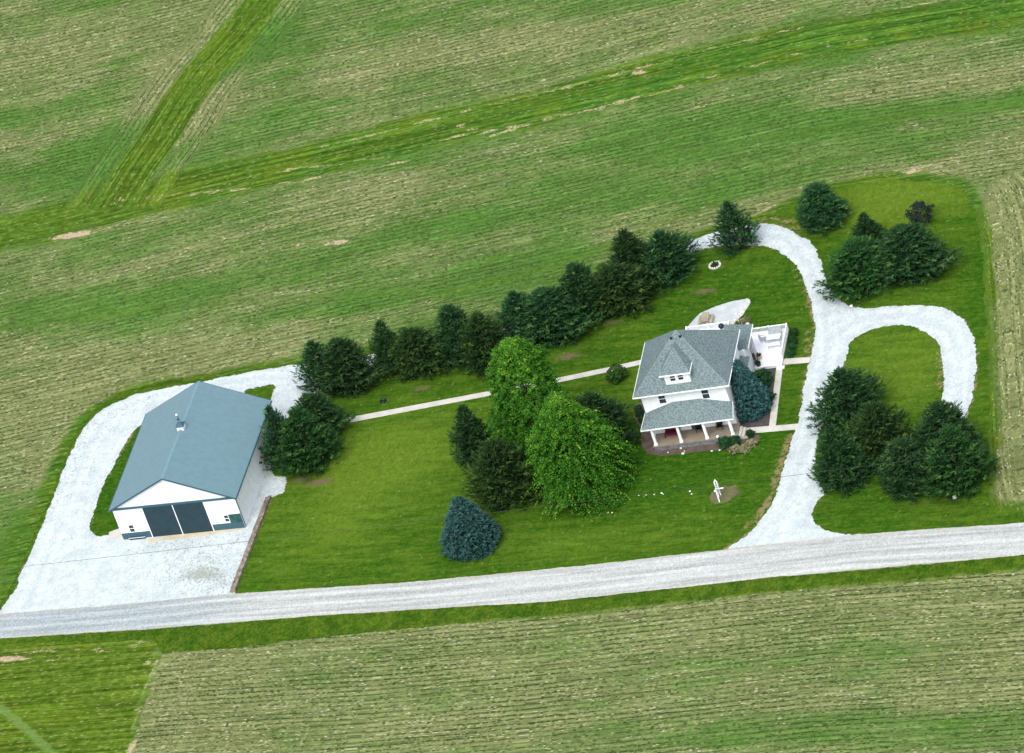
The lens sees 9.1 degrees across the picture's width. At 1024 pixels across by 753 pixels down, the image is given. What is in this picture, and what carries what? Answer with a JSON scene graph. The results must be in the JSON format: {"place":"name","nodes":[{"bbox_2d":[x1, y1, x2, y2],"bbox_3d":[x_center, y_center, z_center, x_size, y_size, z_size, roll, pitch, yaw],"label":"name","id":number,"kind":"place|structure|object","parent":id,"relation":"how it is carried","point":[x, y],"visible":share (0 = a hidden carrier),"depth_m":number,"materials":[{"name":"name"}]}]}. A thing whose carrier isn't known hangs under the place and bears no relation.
{"place":"outdoors","nodes":[
{"label":"outdoors","id":0,"kind":"place"},
{"bbox_2d":[0,223,976,613],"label":"driveway","id":1,"kind":"structure","parent":0,"point":[168,571],"depth_m":693.00,"materials":[{"name":"grey gravel"}]},
{"bbox_2d":[109,529,122,538],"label":"gravel pad","id":2,"kind":"object","parent":1,"relation":"on","point":[115,534],"visible":1,"depth_m":698.73,"materials":[{"name":"stone"}]},
{"bbox_2d":[129,537,145,539],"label":"trough","id":3,"kind":"object","parent":1,"relation":"on","point":[135,538],"visible":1,"depth_m":696.74,"materials":[{"name":"grey metal"}]},
{"bbox_2d":[108,381,277,539],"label":"barn","id":4,"kind":"structure","parent":1,"relation":"on","point":[193,465],"depth_m":695.60,"materials":[{"name":"blue metal"}]},
{"bbox_2d":[127,524,135,532],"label":"window","id":5,"kind":"structure","parent":4,"relation":"in","point":[131,527],"depth_m":696.35,"materials":[{"name":"white paint"}]},
{"bbox_2d":[142,505,181,536],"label":"sliding door","id":6,"kind":"structure","parent":4,"relation":"in","point":[162,520],"depth_m":694.66,"materials":[{"name":"blue metal"}]},
{"bbox_2d":[173,502,212,533],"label":"sliding door","id":7,"kind":"structure","parent":4,"relation":"in","point":[192,517],"depth_m":693.47,"materials":[{"name":"blue metal"}]},
{"bbox_2d":[223,514,229,521],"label":"window","id":8,"kind":"structure","parent":4,"relation":"in","point":[226,518],"depth_m":692.62,"materials":[{"name":"white paint"}]},
{"bbox_2d":[147,528,244,542],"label":"concrete apron","id":9,"kind":"object","parent":1,"relation":"on","point":[179,536],"visible":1,"depth_m":694.69,"materials":[{"name":"beige concrete"}]},
{"bbox_2d":[230,495,271,592],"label":"timber edging","id":10,"kind":"object","parent":1,"relation":"on","point":[250,544],"visible":1,"depth_m":689.76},
{"bbox_2d":[0,0,1023,752],"bbox_3d":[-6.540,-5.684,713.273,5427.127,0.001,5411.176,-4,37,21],"label":"field","id":11,"kind":"structure","parent":0,"point":[190,190],"depth_m":726.51,"materials":[{"name":"green plant"}]},
{"bbox_2d":[0,555,1023,653],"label":"verge","id":12,"kind":"structure","parent":11,"relation":"on","point":[219,636],"depth_m":668.17,"materials":[{"name":"green plant"}]},
{"bbox_2d":[0,180,1023,608],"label":"lawn","id":13,"kind":"structure","parent":0,"point":[402,470],"depth_m":688.10,"materials":[{"name":"green plant"}]},
{"bbox_2d":[258,404,301,474],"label":"pine tree","id":14,"kind":"object","parent":13,"relation":"on","point":[273,419],"visible":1,"depth_m":697.42,"materials":[{"name":"green plant"}]},
{"bbox_2d":[269,405,345,478],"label":"pine tree","id":15,"kind":"object","parent":13,"relation":"on","point":[312,438],"visible":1,"depth_m":696.33,"materials":[{"name":"green plant"}]},
{"bbox_2d":[290,338,342,395],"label":"pine tree","id":16,"kind":"object","parent":13,"relation":"on","point":[310,360],"visible":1,"depth_m":708.69,"materials":[{"name":"green plant"}]},
{"bbox_2d":[286,390,355,436],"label":"pine tree","id":17,"kind":"object","parent":13,"relation":"on","point":[324,410],"visible":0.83,"depth_m":701.32,"materials":[{"name":"green plant"}]},
{"bbox_2d":[309,337,388,398],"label":"pine tree","id":18,"kind":"object","parent":13,"relation":"on","point":[354,366],"visible":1,"depth_m":706.48,"materials":[{"name":"green plant"}]},
{"bbox_2d":[368,319,411,376],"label":"pine tree","id":19,"kind":"object","parent":13,"relation":"on","point":[380,338],"visible":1,"depth_m":707.38,"materials":[{"name":"green plant"}]},
{"bbox_2d":[376,326,456,382],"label":"pine tree","id":20,"kind":"object","parent":13,"relation":"on","point":[419,346],"visible":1,"depth_m":705.78,"materials":[{"name":"green plant"}]},
{"bbox_2d":[344,390,492,423],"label":"footpath","id":21,"kind":"structure","parent":13,"relation":"on","point":[417,407],"depth_m":702.28,"materials":[{"name":"concrete"}]},
{"bbox_2d":[429,303,488,370],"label":"pine tree","id":22,"kind":"object","parent":13,"relation":"on","point":[452,317],"visible":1,"depth_m":704.54,"materials":[{"name":"green plant"}]},
{"bbox_2d":[438,495,502,561],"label":"blue spruce","id":23,"kind":"object","parent":13,"relation":"on","point":[458,531],"visible":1,"depth_m":676.05,"materials":[{"name":"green plant"}]},
{"bbox_2d":[447,404,500,472],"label":"pine tree","id":24,"kind":"object","parent":13,"relation":"on","point":[472,429],"visible":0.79,"depth_m":688.09,"materials":[{"name":"green plant"}]},
{"bbox_2d":[458,310,510,379],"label":"pine tree","id":25,"kind":"object","parent":13,"relation":"on","point":[479,326],"visible":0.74,"depth_m":702.51,"materials":[{"name":"green plant"}]},
{"bbox_2d":[459,437,543,514],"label":"pine tree","id":26,"kind":"object","parent":13,"relation":"on","point":[502,458],"visible":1,"depth_m":680.80,"materials":[{"name":"green plant"}]},
{"bbox_2d":[492,290,545,339],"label":"pine tree","id":27,"kind":"object","parent":13,"relation":"on","point":[508,313],"visible":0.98,"depth_m":705.47,"materials":[{"name":"green plant"}]},
{"bbox_2d":[482,335,574,466],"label":"maple tree","id":28,"kind":"object","parent":13,"relation":"on","point":[508,353],"visible":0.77,"depth_m":680.91,"materials":[{"name":"green plant"}]},
{"bbox_2d":[508,284,602,349],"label":"pine tree","id":29,"kind":"object","parent":13,"relation":"on","point":[544,302],"visible":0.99,"depth_m":703.26,"materials":[{"name":"green plant"}]},
{"bbox_2d":[517,360,640,386],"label":"footpath","id":30,"kind":"structure","parent":13,"relation":"on","point":[594,372],"depth_m":698.28,"materials":[{"name":"concrete"}]},
{"bbox_2d":[521,391,646,522],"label":"maple tree","id":31,"kind":"object","parent":13,"relation":"on","point":[564,414],"visible":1,"depth_m":675.91,"materials":[{"name":"green plant"}]},
{"bbox_2d":[556,261,613,327],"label":"pine tree","id":32,"kind":"object","parent":13,"relation":"on","point":[575,278],"visible":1,"depth_m":704.26,"materials":[{"name":"green plant"}]},
{"bbox_2d":[574,390,644,454],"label":"pine tree","id":33,"kind":"object","parent":13,"relation":"on","point":[613,412],"visible":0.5,"depth_m":684.69,"materials":[{"name":"green plant"}]},
{"bbox_2d":[605,362,629,384],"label":"round bush","id":34,"kind":"object","parent":13,"relation":"on","point":[618,373],"visible":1,"depth_m":695.00,"materials":[{"name":"green plant"}]},
{"bbox_2d":[576,261,663,323],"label":"pine tree","id":35,"kind":"object","parent":13,"relation":"on","point":[618,277],"visible":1,"depth_m":704.62,"materials":[{"name":"green plant"}]},
{"bbox_2d":[605,227,665,281],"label":"pine tree","id":36,"kind":"object","parent":13,"relation":"on","point":[624,240],"visible":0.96,"depth_m":708.37,"materials":[{"name":"green plant"}]},
{"bbox_2d":[629,228,703,292],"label":"pine tree","id":37,"kind":"object","parent":13,"relation":"on","point":[663,248],"visible":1,"depth_m":706.99,"materials":[{"name":"green plant"}]},
{"bbox_2d":[632,324,756,450],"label":"farmhouse","id":38,"kind":"object","parent":13,"relation":"on","point":[683,381],"visible":1,"depth_m":681.07,"materials":[{"name":"white"}]},
{"bbox_2d":[657,395,666,403],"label":"window","id":39,"kind":"structure","parent":38,"relation":"in","point":[662,399],"depth_m":681.72,"materials":[{"name":"black glass"}]},
{"bbox_2d":[664,427,680,438],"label":"porch bench","id":40,"kind":"object","parent":38,"relation":"on","point":[670,431],"visible":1,"depth_m":683.31,"materials":[{"name":"red fabric"}]},
{"bbox_2d":[669,376,676,381],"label":"window","id":41,"kind":"structure","parent":38,"relation":"in","point":[672,378],"depth_m":679.72,"materials":[{"name":"white paint"}]},
{"bbox_2d":[677,375,684,380],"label":"window","id":42,"kind":"structure","parent":38,"relation":"in","point":[680,377],"depth_m":679.39,"materials":[{"name":"white paint"}]},
{"bbox_2d":[695,424,702,432],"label":"porch chair","id":43,"kind":"object","parent":38,"relation":"on","point":[698,426],"visible":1,"depth_m":682.67,"materials":[{"name":"black metal"}]},
{"bbox_2d":[700,390,710,398],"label":"window","id":44,"kind":"structure","parent":38,"relation":"in","point":[705,394],"depth_m":680.39,"materials":[{"name":"black glass"}]},
{"bbox_2d":[715,421,722,429],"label":"porch chair","id":45,"kind":"object","parent":38,"relation":"on","point":[719,424],"visible":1,"depth_m":681.96,"materials":[{"name":"black metal"}]},
{"bbox_2d":[750,345,755,363],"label":"side door","id":46,"kind":"structure","parent":38,"relation":"in","point":[751,349],"depth_m":690.09,"materials":[{"name":"white glass"}]},
{"bbox_2d":[634,402,760,455],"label":"mulch bed","id":47,"kind":"object","parent":13,"relation":"on","point":[647,443],"visible":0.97,"depth_m":682.53,"materials":[{"name":"brown soil"}]},
{"bbox_2d":[633,404,641,410],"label":"bed plant","id":48,"kind":"object","parent":47,"relation":"on","point":[638,406],"visible":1,"depth_m":689.88,"materials":[{"name":"green plant"}]},
{"bbox_2d":[634,409,643,416],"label":"bed plant","id":49,"kind":"object","parent":47,"relation":"on","point":[639,413],"visible":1,"depth_m":689.00,"materials":[{"name":"green plant"}]},
{"bbox_2d":[638,416,643,423],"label":"bed plant","id":50,"kind":"object","parent":47,"relation":"on","point":[640,419],"visible":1,"depth_m":687.92,"materials":[{"name":"green plant"}]},
{"bbox_2d":[716,435,729,449],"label":"boxwood","id":51,"kind":"object","parent":47,"relation":"on","point":[726,439],"visible":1,"depth_m":679.82,"materials":[{"name":"green plant"}]},
{"bbox_2d":[729,435,740,444],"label":"boxwood","id":52,"kind":"object","parent":47,"relation":"on","point":[734,440],"visible":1,"depth_m":679.81,"materials":[{"name":"green plant"}]},
{"bbox_2d":[745,429,755,437],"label":"boxwood","id":53,"kind":"object","parent":47,"relation":"on","point":[750,433],"visible":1,"depth_m":680.18,"materials":[{"name":"green plant"}]},
{"bbox_2d":[745,438,759,447],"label":"ornamental grass","id":54,"kind":"object","parent":47,"relation":"on","point":[751,441],"depth_m":678.98,"materials":[{"name":"plant"}]},
{"bbox_2d":[708,261,720,269],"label":"stone planter","id":55,"kind":"object","parent":13,"relation":"on","point":[712,265],"visible":1,"depth_m":708.02,"materials":[{"name":"stone"}]},
{"bbox_2d":[709,485,736,503],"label":"soil bed","id":56,"kind":"object","parent":13,"relation":"on","point":[727,493],"visible":1,"depth_m":673.65,"materials":[{"name":"brown soil"}]},
{"bbox_2d":[714,479,722,501],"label":"yard ornament","id":57,"kind":"object","parent":56,"relation":"on","point":[717,491],"visible":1,"depth_m":672.71,"materials":[{"name":"white paint"}]},
{"bbox_2d":[727,444,739,454],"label":"ornamental grass","id":58,"kind":"object","parent":13,"relation":"on","point":[733,449],"depth_m":678.86,"materials":[{"name":"plant"}]},
{"bbox_2d":[705,200,763,257],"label":"pine tree","id":59,"kind":"object","parent":13,"relation":"on","point":[732,218],"visible":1,"depth_m":708.23,"materials":[{"name":"green plant"}]},
{"bbox_2d":[737,318,745,323],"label":"border plant","id":60,"kind":"object","parent":13,"relation":"on","point":[742,321],"visible":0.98,"depth_m":697.68,"materials":[{"name":"plant"}]},
{"bbox_2d":[740,368,774,427],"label":"soil bed","id":61,"kind":"object","parent":13,"relation":"on","point":[764,421],"visible":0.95,"depth_m":682.78,"materials":[{"name":"brown soil"}]},
{"bbox_2d":[731,359,773,422],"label":"blue spruce","id":62,"kind":"object","parent":61,"relation":"on","point":[745,379],"visible":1,"depth_m":681.79,"materials":[{"name":"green plant"}]},
{"bbox_2d":[752,367,773,385],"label":"yew shrub","id":63,"kind":"object","parent":61,"relation":"on","point":[763,373],"visible":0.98,"depth_m":686.91,"materials":[{"name":"green plant"}]},
{"bbox_2d":[762,392,776,401],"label":"yew shrub","id":64,"kind":"object","parent":61,"relation":"on","point":[772,396],"visible":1,"depth_m":684.29,"materials":[{"name":"green plant"}]},
{"bbox_2d":[751,323,788,369],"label":"deck","id":65,"kind":"structure","parent":13,"relation":"on","point":[772,356],"depth_m":691.89,"materials":[{"name":"white paint"}]},
{"bbox_2d":[755,359,760,366],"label":"planter","id":66,"kind":"object","parent":65,"relation":"on","point":[757,362],"visible":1,"depth_m":689.80,"materials":[{"name":"black metal"}]},
{"bbox_2d":[756,352,761,359],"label":"planter","id":67,"kind":"object","parent":65,"relation":"on","point":[758,356],"visible":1,"depth_m":690.78,"materials":[{"name":"ceramic"}]},
{"bbox_2d":[758,334,765,342],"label":"patio chair","id":68,"kind":"object","parent":65,"relation":"on","point":[761,338],"visible":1,"depth_m":693.18,"materials":[{"name":"grey metal"}]},
{"bbox_2d":[766,333,781,341],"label":"patio table","id":69,"kind":"object","parent":65,"relation":"on","point":[769,337],"visible":1,"depth_m":692.46,"materials":[{"name":"white paint"}]},
{"bbox_2d":[767,340,781,347],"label":"patio bench","id":70,"kind":"object","parent":65,"relation":"on","point":[773,344],"visible":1,"depth_m":691.47,"materials":[{"name":"white paint"}]},
{"bbox_2d":[768,326,781,336],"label":"patio bench","id":71,"kind":"object","parent":65,"relation":"on","point":[774,330],"visible":1,"depth_m":693.56,"materials":[{"name":"grey metal"}]},
{"bbox_2d":[748,424,798,432],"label":"footpath","id":72,"kind":"structure","parent":13,"relation":"on","point":[761,429],"depth_m":680.59,"materials":[{"name":"concrete"}]},
{"bbox_2d":[769,365,782,425],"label":"footpath","id":73,"kind":"structure","parent":13,"relation":"on","point":[774,407],"depth_m":684.95,"materials":[{"name":"concrete"}]},
{"bbox_2d":[786,350,794,357],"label":"shrub","id":74,"kind":"object","parent":13,"relation":"on","point":[792,352],"visible":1,"depth_m":690.03,"materials":[{"name":"green plant"}]},
{"bbox_2d":[787,335,797,343],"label":"shrub","id":75,"kind":"object","parent":13,"relation":"on","point":[791,338],"visible":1,"depth_m":691.93,"materials":[{"name":"green plant"}]},
{"bbox_2d":[787,343,797,350],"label":"shrub","id":76,"kind":"object","parent":13,"relation":"on","point":[791,346],"visible":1,"depth_m":690.83,"materials":[{"name":"green plant"}]},
{"bbox_2d":[788,327,798,335],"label":"shrub","id":77,"kind":"object","parent":13,"relation":"on","point":[795,332],"visible":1,"depth_m":693.00,"materials":[{"name":"green plant"}]},
{"bbox_2d":[782,357,809,364],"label":"footpath","id":78,"kind":"structure","parent":13,"relation":"on","point":[786,361],"depth_m":689.46,"materials":[{"name":"concrete"}]},
{"bbox_2d":[794,180,853,235],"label":"pine tree","id":79,"kind":"object","parent":13,"relation":"on","point":[828,209],"visible":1,"depth_m":707.12,"materials":[{"name":"green plant"}]},
{"bbox_2d":[807,424,880,497],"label":"pine tree","id":80,"kind":"object","parent":13,"relation":"on","point":[832,440],"visible":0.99,"depth_m":666.92,"materials":[{"name":"green plant"}]},
{"bbox_2d":[804,364,890,436],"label":"pine tree","id":81,"kind":"object","parent":13,"relation":"on","point":[843,386],"visible":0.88,"depth_m":675.57,"materials":[{"name":"green plant"}]},
{"bbox_2d":[812,235,900,303],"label":"pine tree","id":82,"kind":"object","parent":13,"relation":"on","point":[854,253],"visible":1,"depth_m":694.99,"materials":[{"name":"green plant"}]},
{"bbox_2d":[850,212,889,247],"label":"pine tree","id":83,"kind":"object","parent":13,"relation":"on","point":[866,225],"visible":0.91,"depth_m":701.41,"materials":[{"name":"green plant"}]},
{"bbox_2d":[842,400,925,470],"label":"pine tree","id":84,"kind":"object","parent":13,"relation":"on","point":[881,420],"visible":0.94,"depth_m":668.09,"materials":[{"name":"green plant"}]},
{"bbox_2d":[873,434,937,502],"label":"pine tree","id":85,"kind":"object","parent":13,"relation":"on","point":[902,449],"visible":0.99,"depth_m":663.16,"materials":[{"name":"green plant"}]},
{"bbox_2d":[868,220,964,292],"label":"pine tree","id":86,"kind":"object","parent":13,"relation":"on","point":[912,245],"visible":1,"depth_m":693.86,"materials":[{"name":"green plant"}]},
{"bbox_2d":[904,200,934,225],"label":"smoke bush","id":87,"kind":"object","parent":13,"relation":"on","point":[916,205],"visible":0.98,"depth_m":702.49,"materials":[{"name":"purple plant"}]},
{"bbox_2d":[912,399,989,465],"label":"pine tree","id":88,"kind":"object","parent":13,"relation":"on","point":[938,413],"visible":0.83,"depth_m":665.63,"materials":[{"name":"green plant"}]},
{"bbox_2d":[916,424,1000,501],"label":"pine tree","id":89,"kind":"object","parent":13,"relation":"on","point":[950,441],"visible":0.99,"depth_m":660.68,"materials":[{"name":"green plant"}]},
{"bbox_2d":[0,523,1023,637],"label":"road","id":90,"kind":"structure","parent":0,"point":[870,551],"depth_m":669.11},
{"bbox_2d":[2,445,1023,568],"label":"overhead wire","id":91,"kind":"object","parent":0,"point":[511,510],"visible":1,"depth_m":670.17,"materials":[{"name":"metal"}]},
{"bbox_2d":[685,320,729,329],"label":"deck","id":92,"kind":"structure","parent":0,"point":[708,326],"depth_m":697.91,"materials":[{"name":"white paint"}]},
{"bbox_2d":[689,298,749,329],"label":"patio","id":93,"kind":"structure","parent":0,"point":[724,312],"depth_m":700.54,"materials":[{"name":"grey concrete"}]},
{"bbox_2d":[698,312,713,324],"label":"picnic table","id":94,"kind":"object","parent":93,"relation":"on","point":[704,316],"visible":1,"depth_m":699.59,"materials":[{"name":"brown wood"}]},
{"bbox_2d":[737,443,750,453],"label":"ornamental grass","id":95,"kind":"object","parent":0,"point":[744,448],"depth_m":678.56,"materials":[{"name":"plant"}]}
]}

